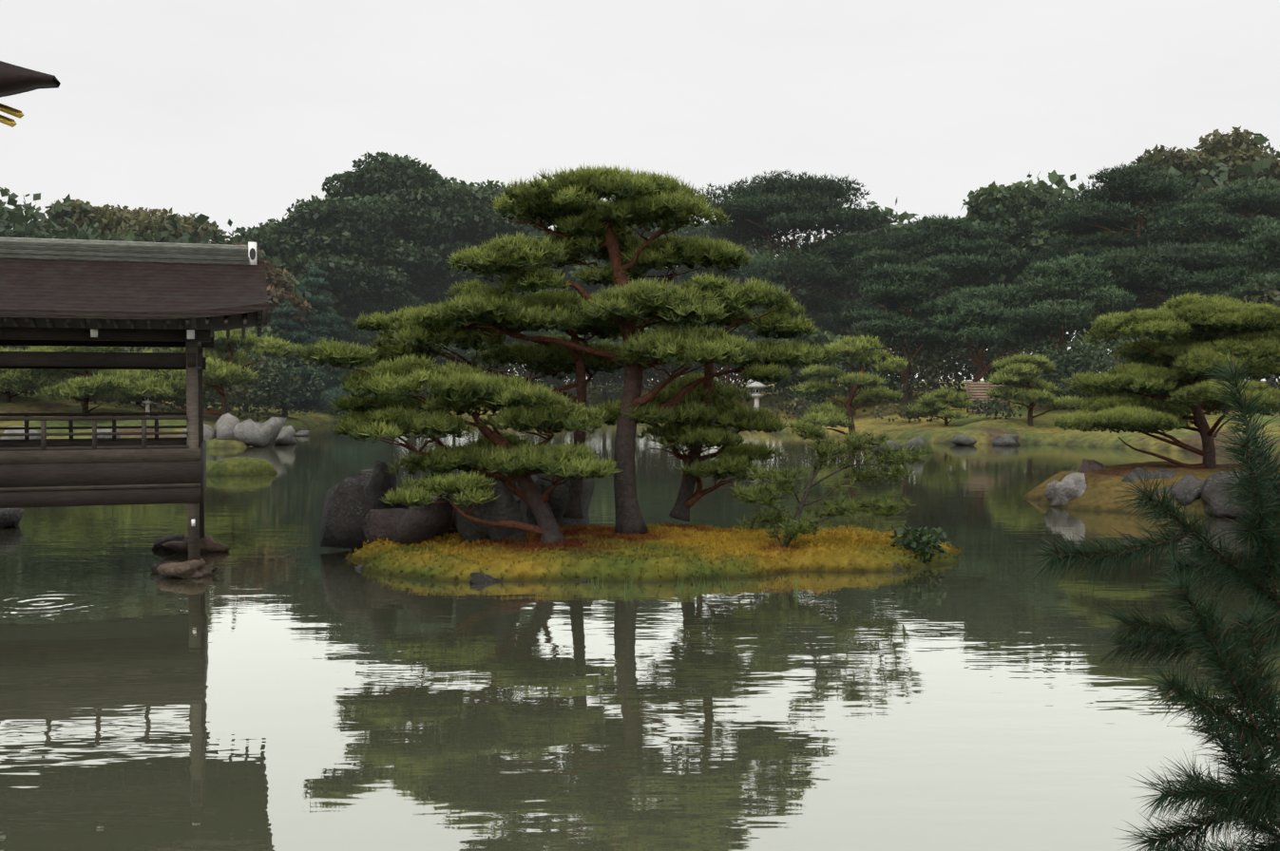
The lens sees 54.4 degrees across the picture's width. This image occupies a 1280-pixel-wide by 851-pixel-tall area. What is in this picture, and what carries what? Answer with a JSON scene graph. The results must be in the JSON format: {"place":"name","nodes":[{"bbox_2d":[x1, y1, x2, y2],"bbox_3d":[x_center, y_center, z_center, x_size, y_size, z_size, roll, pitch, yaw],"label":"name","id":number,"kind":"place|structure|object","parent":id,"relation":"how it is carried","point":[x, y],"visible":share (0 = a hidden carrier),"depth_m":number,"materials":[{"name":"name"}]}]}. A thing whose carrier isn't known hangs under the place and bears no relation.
{"place":"outdoors","nodes":[
{"label":"outdoors","id":0,"kind":"place"},
{"bbox_2d":[0,103,24,127],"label":"rafter ends","id":1,"kind":"object","parent":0,"point":[14,112],"visible":1,"depth_m":6.12,"materials":[{"name":"gold metal"}]},
{"bbox_2d":[0,60,60,97],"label":"roof eave","id":2,"kind":"object","parent":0,"point":[14,80],"visible":1,"depth_m":5.90,"materials":[{"name":"brown wood"}]},
{"bbox_2d":[0,418,1279,850],"bbox_3d":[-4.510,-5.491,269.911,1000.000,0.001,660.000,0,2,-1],"label":"pond water","id":3,"kind":"structure","parent":0,"point":[281,678],"depth_m":10.91,"materials":[{"name":"liquid"}]},
{"bbox_2d":[0,309,267,560],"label":"pavilion wood","id":4,"kind":"object","parent":3,"relation":"in","point":[43,471],"visible":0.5,"depth_m":16.93,"materials":[{"name":"brown wood"}]},
{"bbox_2d":[0,236,268,319],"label":"pavilion roof","id":5,"kind":"structure","parent":4,"relation":"on","point":[67,278],"depth_m":17.37,"materials":[{"name":"brown wood"}]},
{"bbox_2d":[90,242,256,526],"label":"white pavilion trim","id":6,"kind":"structure","parent":4,"relation":"attached to","point":[252,251],"depth_m":18.49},
{"bbox_2d":[150,534,229,579],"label":"rocks","id":7,"kind":"object","parent":3,"relation":"in","point":[193,568],"visible":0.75,"depth_m":17.59,"materials":[{"name":"stone"}]},
{"bbox_2d":[320,459,906,584],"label":"rocks","id":8,"kind":"object","parent":3,"relation":"in","point":[356,512],"visible":0.48,"depth_m":19.59,"materials":[{"name":"grey stone"}]},
{"bbox_2d":[0,413,1279,529],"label":"shore rocks","id":9,"kind":"object","parent":3,"relation":"in","point":[1064,491],"visible":0.4,"depth_m":28.70,"materials":[{"name":"grey stone"}]},
{"bbox_2d":[344,525,961,582],"bbox_3d":[0.347,2.025,19.139,10.765,0.752,5.386,0,2,-1],"label":"islet","id":10,"kind":"object","parent":3,"relation":"in","point":[830,562],"visible":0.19,"depth_m":17.36,"materials":[{"name":"green plant"}]},
{"bbox_2d":[297,162,928,547],"bbox_3d":[-0.387,-1.078,19.300,8.801,5.841,4.622,0,2,-1],"label":"island pine","id":11,"kind":"object","parent":10,"relation":"on","point":[571,202],"depth_m":18.63,"materials":[{"name":"green plant"}]},
{"bbox_2d":[345,521,963,580],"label":"island moss tufts","id":12,"kind":"object","parent":10,"relation":"on","point":[584,535],"visible":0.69,"depth_m":18.22,"materials":[{"name":"plant"}]},
{"bbox_2d":[587,524,950,594],"bbox_3d":[2.248,1.815,16.899,5.822,0.608,1.768,-1,2,-30],"label":"shrub","id":13,"kind":"object","parent":10,"relation":"on","point":[908,541],"visible":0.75,"depth_m":18.25,"materials":[{"name":"green plant"}]},
{"bbox_2d":[0,125,1279,422],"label":"tree","id":14,"kind":"object","parent":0,"point":[386,234],"depth_m":88.17,"materials":[{"name":"green plant"}]},
{"bbox_2d":[0,291,1279,468],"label":"shore pine","id":15,"kind":"object","parent":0,"point":[1222,322],"depth_m":30.09,"materials":[{"name":"green plant"}]},
{"bbox_2d":[0,381,1279,472],"bbox_3d":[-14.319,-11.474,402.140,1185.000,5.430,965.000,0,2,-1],"label":"terrain","id":16,"kind":"structure","parent":0,"point":[982,429],"depth_m":61.27,"materials":[{"name":"green plant"}]},
{"bbox_2d":[140,381,803,419],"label":"stone lanterns","id":17,"kind":"object","parent":16,"relation":"on","point":[755,387],"visible":0.54,"depth_m":77.92,"materials":[{"name":"grey stone"}]},
{"bbox_2d":[206,439,1279,516],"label":"small islands","id":18,"kind":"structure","parent":16,"relation":"on","point":[1100,491],"depth_m":27.57,"materials":[{"name":"green plant"}]},
{"bbox_2d":[966,382,1010,413],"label":"stone steps","id":19,"kind":"structure","parent":16,"relation":"on","point":[976,390],"depth_m":68.28,"materials":[{"name":"beige stone"}]},
{"bbox_2d":[0,0,1279,382],"label":"sky","id":20,"kind":"structure","parent":0,"point":[239,111],"materials":[{"name":"white"}]},
{"bbox_2d":[1018,345,1279,850],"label":"pine","id":21,"kind":"object","parent":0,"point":[1258,806],"depth_m":3.26,"materials":[{"name":"green plant"}]}
]}

